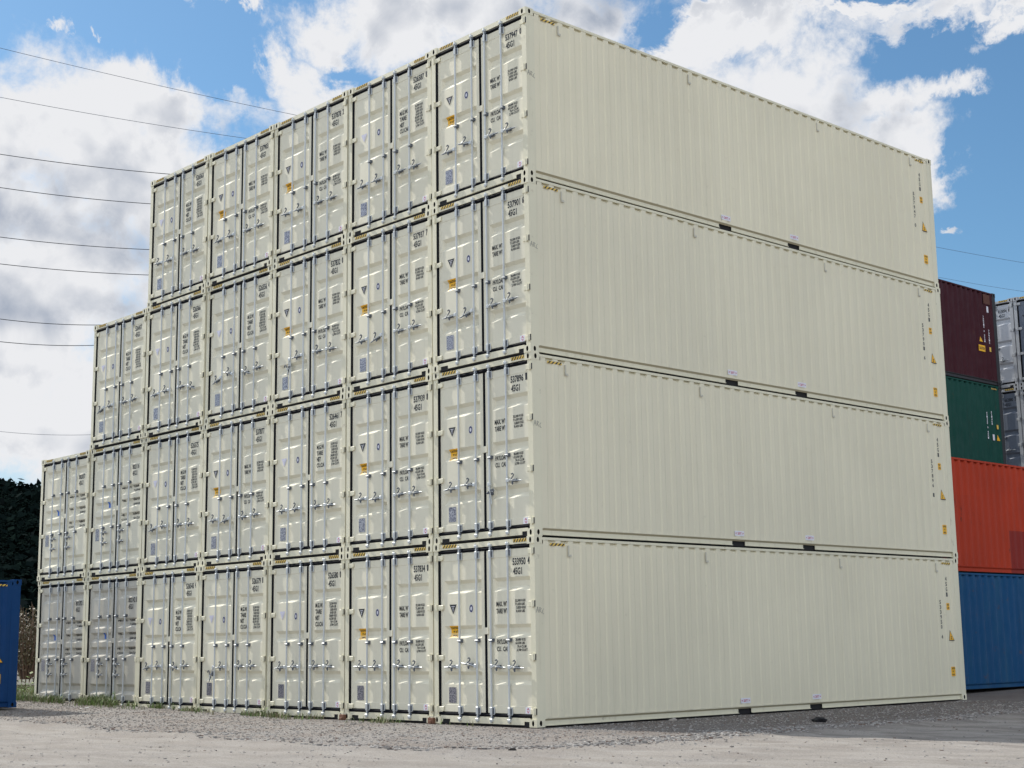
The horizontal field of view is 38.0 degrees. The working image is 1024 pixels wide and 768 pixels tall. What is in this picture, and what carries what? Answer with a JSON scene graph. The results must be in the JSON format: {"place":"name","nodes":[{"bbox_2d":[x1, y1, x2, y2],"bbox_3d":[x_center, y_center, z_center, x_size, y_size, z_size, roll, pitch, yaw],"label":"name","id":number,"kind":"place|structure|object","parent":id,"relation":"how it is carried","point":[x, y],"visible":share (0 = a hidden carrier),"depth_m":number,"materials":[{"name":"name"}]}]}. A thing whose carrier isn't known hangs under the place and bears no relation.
{"place":"outdoors","nodes":[
{"label":"outdoors","id":0,"kind":"place"},
{"bbox_2d":[0,477,40,637],"bbox_3d":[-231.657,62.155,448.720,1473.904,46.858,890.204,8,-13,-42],"label":"hill","id":1,"kind":"structure","parent":0,"point":[16,544],"depth_m":262.90,"materials":[{"name":"green plant"}]},
{"bbox_2d":[1,319,77,324],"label":"power line","id":2,"kind":"object","parent":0,"point":[42,323],"visible":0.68,"depth_m":75.98,"materials":[{"name":"black metal"}]},
{"bbox_2d":[0,341,93,345],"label":"power line","id":3,"kind":"object","parent":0,"point":[52,345],"visible":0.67,"depth_m":76.34,"materials":[{"name":"black metal"}]},
{"bbox_2d":[2,264,142,274],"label":"power line","id":4,"kind":"object","parent":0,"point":[71,270],"visible":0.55,"depth_m":76.64,"materials":[{"name":"black metal"}]},
{"bbox_2d":[1,237,148,249],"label":"power line","id":5,"kind":"object","parent":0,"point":[73,244],"visible":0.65,"depth_m":76.58,"materials":[{"name":"black metal"}]},
{"bbox_2d":[0,187,150,203],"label":"power line","id":6,"kind":"object","parent":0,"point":[75,197],"visible":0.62,"depth_m":76.66,"materials":[{"name":"black metal"}]},
{"bbox_2d":[0,154,165,173],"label":"power line","id":7,"kind":"object","parent":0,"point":[81,165],"visible":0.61,"depth_m":76.73,"materials":[{"name":"black metal"}]},
{"bbox_2d":[0,97,241,137],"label":"power line","id":8,"kind":"object","parent":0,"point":[118,118],"visible":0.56,"depth_m":77.56,"materials":[{"name":"black metal"}]},
{"bbox_2d":[1,48,293,114],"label":"power line","id":9,"kind":"object","parent":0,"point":[144,82],"visible":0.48,"depth_m":78.27,"materials":[{"name":"black metal"}]},
{"bbox_2d":[0,672,1023,767],"bbox_3d":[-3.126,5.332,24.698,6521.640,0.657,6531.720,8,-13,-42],"label":"ground","id":10,"kind":"structure","parent":0,"point":[792,749],"depth_m":18.90,"materials":[{"name":"grey gravel"}]},
{"bbox_2d":[0,579,21,707],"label":"shipping container","id":11,"kind":"object","parent":10,"relation":"on","point":[10,591],"visible":1,"depth_m":30.44,"materials":[{"name":"blue metal"}]},
{"bbox_2d":[17,672,33,691],"bbox_3d":[-11.992,7.389,36.644,0.565,0.603,0.622,-6,-11,26],"label":"leafy weed","id":12,"kind":"object","parent":10,"relation":"on","point":[25,684],"visible":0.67,"depth_m":36.60,"materials":[{"name":"green plant"}]},
{"bbox_2d":[17,679,34,688],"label":"fence","id":13,"kind":"object","parent":10,"relation":"on","point":[23,683],"visible":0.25,"depth_m":41.96,"materials":[{"name":"grey"}]},
{"bbox_2d":[17,607,36,682],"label":"dry shrub","id":14,"kind":"object","parent":10,"relation":"on","point":[26,661],"visible":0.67,"depth_m":46.06,"materials":[{"name":"brown plant"}]},
{"bbox_2d":[19,604,36,681],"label":"dry shrub","id":15,"kind":"object","parent":10,"relation":"on","point":[34,622],"visible":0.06,"depth_m":50.01,"materials":[{"name":"brown plant"}]},
{"bbox_2d":[34,577,86,701],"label":"shipping container","id":16,"kind":"object","parent":10,"relation":"on","point":[60,639],"visible":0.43,"depth_m":34.28,"materials":[{"name":"beige metal"}]},
{"bbox_2d":[34,581,62,696],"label":"door","id":17,"kind":"structure","parent":16,"relation":"in","point":[51,607],"depth_m":34.70,"materials":[{"name":"beige paint"}]},
{"bbox_2d":[37,450,90,580],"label":"shipping container","id":18,"kind":"object","parent":16,"relation":"on","point":[64,519],"visible":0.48,"depth_m":34.73,"materials":[{"name":"beige metal"}]},
{"bbox_2d":[38,458,65,577],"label":"door","id":19,"kind":"structure","parent":18,"relation":"in","point":[55,476],"depth_m":35.17,"materials":[{"name":"beige paint"}]},
{"bbox_2d":[63,454,89,576],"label":"door","id":20,"kind":"structure","parent":18,"relation":"in","point":[76,495],"depth_m":34.37,"materials":[{"name":"beige paint"}]},
{"bbox_2d":[60,580,85,701],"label":"door","id":21,"kind":"structure","parent":16,"relation":"in","point":[73,623],"depth_m":33.88,"materials":[{"name":"beige paint"}]},
{"bbox_2d":[83,572,139,705],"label":"shipping container","id":22,"kind":"object","parent":10,"relation":"on","point":[111,637],"visible":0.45,"depth_m":32.51,"materials":[{"name":"beige metal"}]},
{"bbox_2d":[83,577,114,697],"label":"door","id":23,"kind":"structure","parent":22,"relation":"in","point":[99,660],"depth_m":32.92,"materials":[{"name":"beige paint"}]},
{"bbox_2d":[86,438,144,576],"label":"shipping container","id":24,"kind":"object","parent":22,"relation":"on","point":[116,512],"visible":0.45,"depth_m":32.99,"materials":[{"name":"beige metal"}]},
{"bbox_2d":[88,447,117,573],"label":"door","id":25,"kind":"structure","parent":24,"relation":"in","point":[106,465],"depth_m":33.41,"materials":[{"name":"beige paint"}]},
{"bbox_2d":[90,308,146,449],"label":"shipping container","id":26,"kind":"object","parent":24,"relation":"on","point":[118,387],"visible":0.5,"depth_m":33.47,"materials":[{"name":"beige metal"}]},
{"bbox_2d":[91,320,120,444],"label":"door","id":27,"kind":"structure","parent":26,"relation":"in","point":[108,360],"depth_m":33.87,"materials":[{"name":"beige paint"}]},
{"bbox_2d":[118,315,146,440],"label":"door","id":28,"kind":"structure","parent":26,"relation":"in","point":[132,354],"depth_m":33.08,"materials":[{"name":"beige paint"}]},
{"bbox_2d":[115,443,143,571],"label":"door","id":29,"kind":"structure","parent":24,"relation":"in","point":[128,523],"depth_m":32.61,"materials":[{"name":"beige paint"}]},
{"bbox_2d":[112,575,138,705],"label":"door","id":30,"kind":"structure","parent":22,"relation":"in","point":[125,613],"depth_m":32.11,"materials":[{"name":"beige paint"}]},
{"bbox_2d":[135,566,199,709],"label":"shipping container","id":31,"kind":"object","parent":10,"relation":"on","point":[167,648],"visible":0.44,"depth_m":30.68,"materials":[{"name":"beige metal"}]},
{"bbox_2d":[137,572,169,706],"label":"door","id":32,"kind":"structure","parent":31,"relation":"in","point":[155,639],"depth_m":31.09,"materials":[{"name":"beige paint"}]},
{"bbox_2d":[140,425,203,571],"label":"shipping container","id":33,"kind":"object","parent":31,"relation":"on","point":[172,505],"visible":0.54,"depth_m":31.21,"materials":[{"name":"beige metal"}]},
{"bbox_2d":[142,434,174,568],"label":"door","id":34,"kind":"structure","parent":33,"relation":"in","point":[160,484],"depth_m":31.62,"materials":[{"name":"beige paint"}]},
{"bbox_2d":[143,288,206,437],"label":"shipping container","id":35,"kind":"object","parent":33,"relation":"on","point":[175,382],"visible":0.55,"depth_m":31.67,"materials":[{"name":"beige metal"}]},
{"bbox_2d":[145,301,177,432],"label":"door","id":36,"kind":"structure","parent":35,"relation":"in","point":[163,362],"depth_m":32.10,"materials":[{"name":"beige paint"}]},
{"bbox_2d":[147,155,208,307],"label":"shipping container","id":37,"kind":"object","parent":35,"relation":"on","point":[178,247],"visible":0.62,"depth_m":32.19,"materials":[{"name":"beige metal"}]},
{"bbox_2d":[149,172,180,300],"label":"door","id":38,"kind":"structure","parent":37,"relation":"in","point":[167,231],"depth_m":32.60,"materials":[{"name":"beige paint"}]},
{"bbox_2d":[179,163,208,294],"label":"door","id":39,"kind":"structure","parent":37,"relation":"in","point":[193,202],"depth_m":31.81,"materials":[{"name":"beige paint"}]},
{"bbox_2d":[175,295,205,427],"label":"door","id":40,"kind":"structure","parent":35,"relation":"in","point":[190,336],"depth_m":31.31,"materials":[{"name":"beige paint"}]},
{"bbox_2d":[173,430,203,566],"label":"door","id":41,"kind":"structure","parent":33,"relation":"in","point":[188,474],"depth_m":30.83,"materials":[{"name":"beige paint"}]},
{"bbox_2d":[168,570,198,709],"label":"door","id":42,"kind":"structure","parent":31,"relation":"in","point":[183,618],"depth_m":30.29,"materials":[{"name":"beige paint"}]},
{"bbox_2d":[197,560,268,713],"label":"shipping container","id":43,"kind":"object","parent":10,"relation":"on","point":[232,641],"visible":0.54,"depth_m":28.89,"materials":[{"name":"beige metal"}]},
{"bbox_2d":[197,566,234,711],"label":"door","id":44,"kind":"structure","parent":43,"relation":"in","point":[217,619],"depth_m":29.30,"materials":[{"name":"beige paint"}]},
{"bbox_2d":[200,410,270,565],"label":"shipping container","id":45,"kind":"object","parent":43,"relation":"on","point":[236,492],"visible":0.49,"depth_m":29.42,"materials":[{"name":"beige metal"}]},
{"bbox_2d":[202,420,238,562],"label":"door","id":46,"kind":"structure","parent":45,"relation":"in","point":[222,452],"depth_m":29.83,"materials":[{"name":"beige paint"}]},
{"bbox_2d":[204,265,272,423],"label":"shipping container","id":47,"kind":"object","parent":45,"relation":"on","point":[239,351],"visible":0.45,"depth_m":29.93,"materials":[{"name":"beige metal"}]},
{"bbox_2d":[206,280,241,418],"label":"door","id":48,"kind":"structure","parent":47,"relation":"in","point":[225,335],"depth_m":30.34,"materials":[{"name":"beige paint"}]},
{"bbox_2d":[206,124,274,286],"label":"shipping container","id":49,"kind":"object","parent":47,"relation":"on","point":[241,212],"visible":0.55,"depth_m":30.41,"materials":[{"name":"beige metal"}]},
{"bbox_2d":[208,143,243,279],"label":"door","id":50,"kind":"structure","parent":49,"relation":"in","point":[227,206],"depth_m":30.82,"materials":[{"name":"beige paint"}]},
{"bbox_2d":[242,133,273,272],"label":"door","id":51,"kind":"structure","parent":49,"relation":"in","point":[256,211],"depth_m":30.03,"materials":[{"name":"beige paint"}]},
{"bbox_2d":[240,273,272,413],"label":"door","id":52,"kind":"structure","parent":47,"relation":"in","point":[256,316],"depth_m":29.54,"materials":[{"name":"beige paint"}]},
{"bbox_2d":[237,416,269,560],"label":"door","id":53,"kind":"structure","parent":45,"relation":"in","point":[252,504],"depth_m":29.04,"materials":[{"name":"beige paint"}]},
{"bbox_2d":[233,564,266,712],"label":"door","id":54,"kind":"structure","parent":43,"relation":"in","point":[249,614],"depth_m":28.51,"materials":[{"name":"beige paint"}]},
{"bbox_2d":[16,685,473,725],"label":"grass","id":55,"kind":"structure","parent":10,"relation":"on","point":[24,695],"depth_m":31.35,"materials":[{"name":"green plant"}]},
{"bbox_2d":[266,553,345,718],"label":"shipping container","id":56,"kind":"object","parent":10,"relation":"on","point":[306,643],"visible":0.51,"depth_m":27.12,"materials":[{"name":"beige metal"}]},
{"bbox_2d":[268,559,308,714],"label":"door","id":57,"kind":"structure","parent":56,"relation":"in","point":[290,635],"depth_m":27.53,"materials":[{"name":"beige paint"}]},
{"bbox_2d":[268,393,346,559],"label":"shipping container","id":58,"kind":"object","parent":56,"relation":"on","point":[307,501],"visible":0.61,"depth_m":27.63,"materials":[{"name":"beige metal"}]},
{"bbox_2d":[270,405,310,555],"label":"door","id":59,"kind":"structure","parent":58,"relation":"in","point":[292,477],"depth_m":28.05,"materials":[{"name":"beige paint"}]},
{"bbox_2d":[270,239,347,409],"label":"shipping container","id":60,"kind":"object","parent":58,"relation":"on","point":[309,338],"visible":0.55,"depth_m":28.13,"materials":[{"name":"beige metal"}]},
{"bbox_2d":[272,256,312,402],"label":"door","id":61,"kind":"structure","parent":60,"relation":"in","point":[294,324],"depth_m":28.55,"materials":[{"name":"beige paint"}]},
{"bbox_2d":[272,90,348,263],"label":"shipping container","id":62,"kind":"object","parent":60,"relation":"on","point":[311,180],"visible":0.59,"depth_m":28.64,"materials":[{"name":"beige metal"}]},
{"bbox_2d":[274,112,313,255],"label":"door","id":63,"kind":"structure","parent":62,"relation":"in","point":[294,211],"depth_m":29.06,"materials":[{"name":"beige paint"}]},
{"bbox_2d":[312,99,346,247],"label":"door","id":64,"kind":"structure","parent":62,"relation":"in","point":[329,143],"depth_m":28.26,"materials":[{"name":"beige paint"}]},
{"bbox_2d":[311,248,346,397],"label":"door","id":65,"kind":"structure","parent":60,"relation":"in","point":[327,336],"depth_m":27.76,"materials":[{"name":"beige paint"}]},
{"bbox_2d":[309,400,345,553],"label":"door","id":66,"kind":"structure","parent":58,"relation":"in","point":[326,449],"depth_m":27.25,"materials":[{"name":"beige paint"}]},
{"bbox_2d":[308,557,344,715],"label":"door","id":67,"kind":"structure","parent":56,"relation":"in","point":[325,611],"depth_m":26.74,"materials":[{"name":"beige paint"}]},
{"bbox_2d":[344,545,434,722],"bbox_3d":[2.338,4.918,29.417,12.244,2.896,2.440,8,-13,-42],"label":"shipping container","id":68,"kind":"object","parent":10,"relation":"on","point":[389,634],"visible":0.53,"depth_m":25.34,"materials":[{"name":"beige metal"}]},
{"bbox_2d":[346,552,392,717],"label":"door","id":69,"kind":"structure","parent":68,"relation":"in","point":[370,633],"depth_m":25.76,"materials":[{"name":"beige paint"}]},
{"bbox_2d":[345,374,433,552],"bbox_3d":[2.305,2.066,29.916,12.244,2.896,2.440,8,-13,-42],"label":"shipping container","id":70,"kind":"object","parent":68,"relation":"on","point":[390,471],"visible":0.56,"depth_m":25.84,"materials":[{"name":"beige metal"}]},
{"bbox_2d":[347,387,392,548],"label":"door","id":71,"kind":"structure","parent":70,"relation":"in","point":[370,493],"depth_m":26.26,"materials":[{"name":"beige paint"}]},
{"bbox_2d":[346,209,432,392],"bbox_3d":[2.264,-0.784,30.431,12.244,2.896,2.440,8,-13,-42],"label":"shipping container","id":72,"kind":"object","parent":70,"relation":"on","point":[390,309],"visible":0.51,"depth_m":26.36,"materials":[{"name":"beige metal"}]},
{"bbox_2d":[348,228,392,385],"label":"door","id":73,"kind":"structure","parent":72,"relation":"in","point":[372,301],"depth_m":26.78,"materials":[{"name":"beige paint"}]},
{"bbox_2d":[347,51,431,237],"bbox_3d":[2.228,-3.635,30.938,12.244,2.896,2.440,8,-13,-42],"label":"shipping container","id":74,"kind":"object","parent":72,"relation":"on","point":[390,154],"visible":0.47,"depth_m":26.87,"materials":[{"name":"beige metal"}]},
{"bbox_2d":[349,76,392,228],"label":"door","id":75,"kind":"structure","parent":74,"relation":"in","point":[372,147],"depth_m":27.29,"materials":[{"name":"beige paint"}]},
{"bbox_2d":[392,61,431,219],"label":"door","id":76,"kind":"structure","parent":74,"relation":"in","point":[410,151],"depth_m":26.49,"materials":[{"name":"beige paint"}]},
{"bbox_2d":[392,219,431,379],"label":"door","id":77,"kind":"structure","parent":72,"relation":"in","point":[410,267],"depth_m":25.98,"materials":[{"name":"beige paint"}]},
{"bbox_2d":[392,381,432,545],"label":"door","id":78,"kind":"structure","parent":70,"relation":"in","point":[410,482],"depth_m":25.46,"materials":[{"name":"beige paint"}]},
{"bbox_2d":[391,550,433,719],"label":"door","id":79,"kind":"structure","parent":68,"relation":"in","point":[410,607],"depth_m":24.97,"materials":[{"name":"beige paint"}]},
{"bbox_2d":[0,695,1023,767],"bbox_3d":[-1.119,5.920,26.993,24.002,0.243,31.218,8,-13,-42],"label":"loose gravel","id":80,"kind":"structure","parent":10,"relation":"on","point":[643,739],"depth_m":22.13,"materials":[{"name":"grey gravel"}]},
{"bbox_2d":[433,535,966,727],"bbox_3d":[4.009,4.578,27.622,12.244,2.896,2.454,8,-13,-42],"label":"shipping container","id":81,"kind":"object","parent":10,"relation":"on","point":[533,631],"visible":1,"depth_m":24.91,"materials":[{"name":"beige metal"}]},
{"bbox_2d":[435,544,488,722],"bbox_3d":[-0.811,4.008,23.974,0.148,2.810,1.298,8,-13,-42],"label":"door","id":82,"kind":"structure","parent":81,"relation":"in","point":[462,607],"depth_m":23.98,"materials":[{"name":"beige paint"}]},
{"bbox_2d":[486,541,536,723],"bbox_3d":[-0.015,3.847,23.121,0.148,2.810,1.146,8,-13,-42],"label":"door","id":83,"kind":"structure","parent":81,"relation":"in","point":[509,603],"depth_m":23.17,"materials":[{"name":"beige paint"}]},
{"bbox_2d":[433,351,957,557],"bbox_3d":[3.978,1.727,28.130,12.244,2.896,2.454,8,-13,-42],"label":"shipping container","id":84,"kind":"object","parent":81,"relation":"on","point":[531,443],"visible":0.89,"depth_m":25.44,"materials":[{"name":"beige metal"}]},
{"bbox_2d":[435,367,486,539],"bbox_3d":[-0.842,1.157,24.482,0.148,2.810,1.298,8,-13,-42],"label":"door","id":85,"kind":"structure","parent":84,"relation":"in","point":[463,449],"depth_m":24.48,"materials":[{"name":"beige paint"}]},
{"bbox_2d":[485,360,534,536],"bbox_3d":[-0.045,0.995,23.629,0.148,2.810,1.146,8,-13,-42],"label":"door","id":86,"kind":"structure","parent":84,"relation":"in","point":[508,468],"depth_m":23.68,"materials":[{"name":"beige paint"}]},
{"bbox_2d":[431,175,948,420],"bbox_3d":[3.929,-1.125,28.627,12.244,2.896,2.454,8,-13,-42],"label":"shipping container","id":87,"kind":"object","parent":84,"relation":"on","point":[525,264],"visible":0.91,"depth_m":25.95,"materials":[{"name":"beige metal"}]},
{"bbox_2d":[434,197,484,364],"bbox_3d":[-0.890,-1.696,24.978,0.148,2.810,1.298,8,-13,-42],"label":"door","id":88,"kind":"structure","parent":87,"relation":"in","point":[459,265],"depth_m":24.98,"materials":[{"name":"beige paint"}]},
{"bbox_2d":[483,186,530,358],"bbox_3d":[-0.094,-1.857,24.125,0.148,2.810,1.146,8,-13,-42],"label":"door","id":89,"kind":"structure","parent":87,"relation":"in","point":[504,238],"depth_m":24.18,"materials":[{"name":"beige paint"}]},
{"bbox_2d":[431,6,938,287],"bbox_3d":[3.882,-3.974,29.144,12.244,2.896,2.454,8,-13,-42],"label":"shipping container","id":90,"kind":"object","parent":87,"relation":"on","point":[521,92],"visible":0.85,"depth_m":26.47,"materials":[{"name":"beige metal"}]},
{"bbox_2d":[433,34,482,197],"bbox_3d":[-0.932,-4.546,25.488,0.148,2.810,1.298,8,-13,-42],"label":"door","id":91,"kind":"structure","parent":90,"relation":"in","point":[458,106],"depth_m":25.50,"materials":[{"name":"beige paint"}]},
{"bbox_2d":[481,17,527,187],"bbox_3d":[-0.134,-4.707,24.637,0.148,2.810,1.146,8,-13,-42],"label":"door","id":92,"kind":"structure","parent":90,"relation":"in","point":[503,114],"depth_m":24.69,"materials":[{"name":"beige paint"}]},
{"bbox_2d":[811,717,826,721],"bbox_3d":[4.794,5.239,23.129,0.193,0.115,0.329,3,-11,-18],"label":"rag","id":93,"kind":"object","parent":10,"relation":"on","point":[819,719],"visible":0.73,"depth_m":23.05,"materials":[{"name":"black fabric"}]},
{"bbox_2d":[958,572,1023,689],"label":"shipping container","id":94,"kind":"object","parent":10,"relation":"on","point":[992,612],"visible":0.3,"depth_m":33.77,"materials":[{"name":"blue metal"}]},
{"bbox_2d":[951,457,1023,574],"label":"shipping container","id":95,"kind":"object","parent":94,"relation":"on","point":[989,508],"visible":0.23,"depth_m":34.35,"materials":[{"name":"metal"}]},
{"bbox_2d":[0,0,1023,485],"label":"sky","id":96,"kind":"structure","parent":0,"point":[941,82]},
{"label":"shipping container","id":97,"kind":"object","parent":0,"visible":0},
{"bbox_2d":[945,376,1006,463],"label":"shipping container","id":98,"kind":"object","parent":97,"relation":"on","point":[976,421],"visible":0.17,"depth_m":44.04,"materials":[{"name":"green metal"}]},
{"bbox_2d":[938,279,1001,386],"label":"shipping container","id":99,"kind":"object","parent":98,"relation":"on","point":[970,336],"visible":0.19,"depth_m":44.49,"materials":[{"name":"red metal"}]},
{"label":"shipping container","id":100,"kind":"object","parent":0,"visible":0},
{"bbox_2d":[1002,387,1023,466],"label":"shipping container","id":101,"kind":"object","parent":100,"relation":"on","point":[1013,427],"visible":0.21,"depth_m":47.28,"materials":[{"name":"grey metal"}]},
{"bbox_2d":[995,298,1018,389],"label":"shipping container","id":102,"kind":"object","parent":101,"relation":"on","point":[1007,348],"visible":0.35,"depth_m":47.74,"materials":[{"name":"grey metal"}]},
{"bbox_2d":[995,303,1017,384],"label":"door","id":103,"kind":"structure","parent":102,"relation":"in","point":[1006,354],"depth_m":47.81,"materials":[{"name":"grey paint"}]},
{"bbox_2d":[1002,392,1022,465],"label":"door","id":104,"kind":"structure","parent":101,"relation":"in","point":[1009,403],"depth_m":47.32,"materials":[{"name":"paint"}]},
{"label":"shipping container","id":105,"kind":"object","parent":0,"visible":0},
{"bbox_2d":[1019,386,1023,440],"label":"shipping container","id":106,"kind":"object","parent":105,"relation":"on","point":[1021,388],"visible":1,"depth_m":47.10,"materials":[{"name":"grey metal"}]},
{"bbox_2d":[1013,296,1023,385],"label":"shipping container","id":107,"kind":"object","parent":106,"relation":"on","point":[1018,303],"visible":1,"depth_m":47.44,"materials":[{"name":"grey metal"}]},
{"bbox_2d":[1014,301,1023,379],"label":"door","id":108,"kind":"structure","parent":107,"relation":"in","point":[1020,304],"depth_m":47.43,"materials":[{"name":"paint"}]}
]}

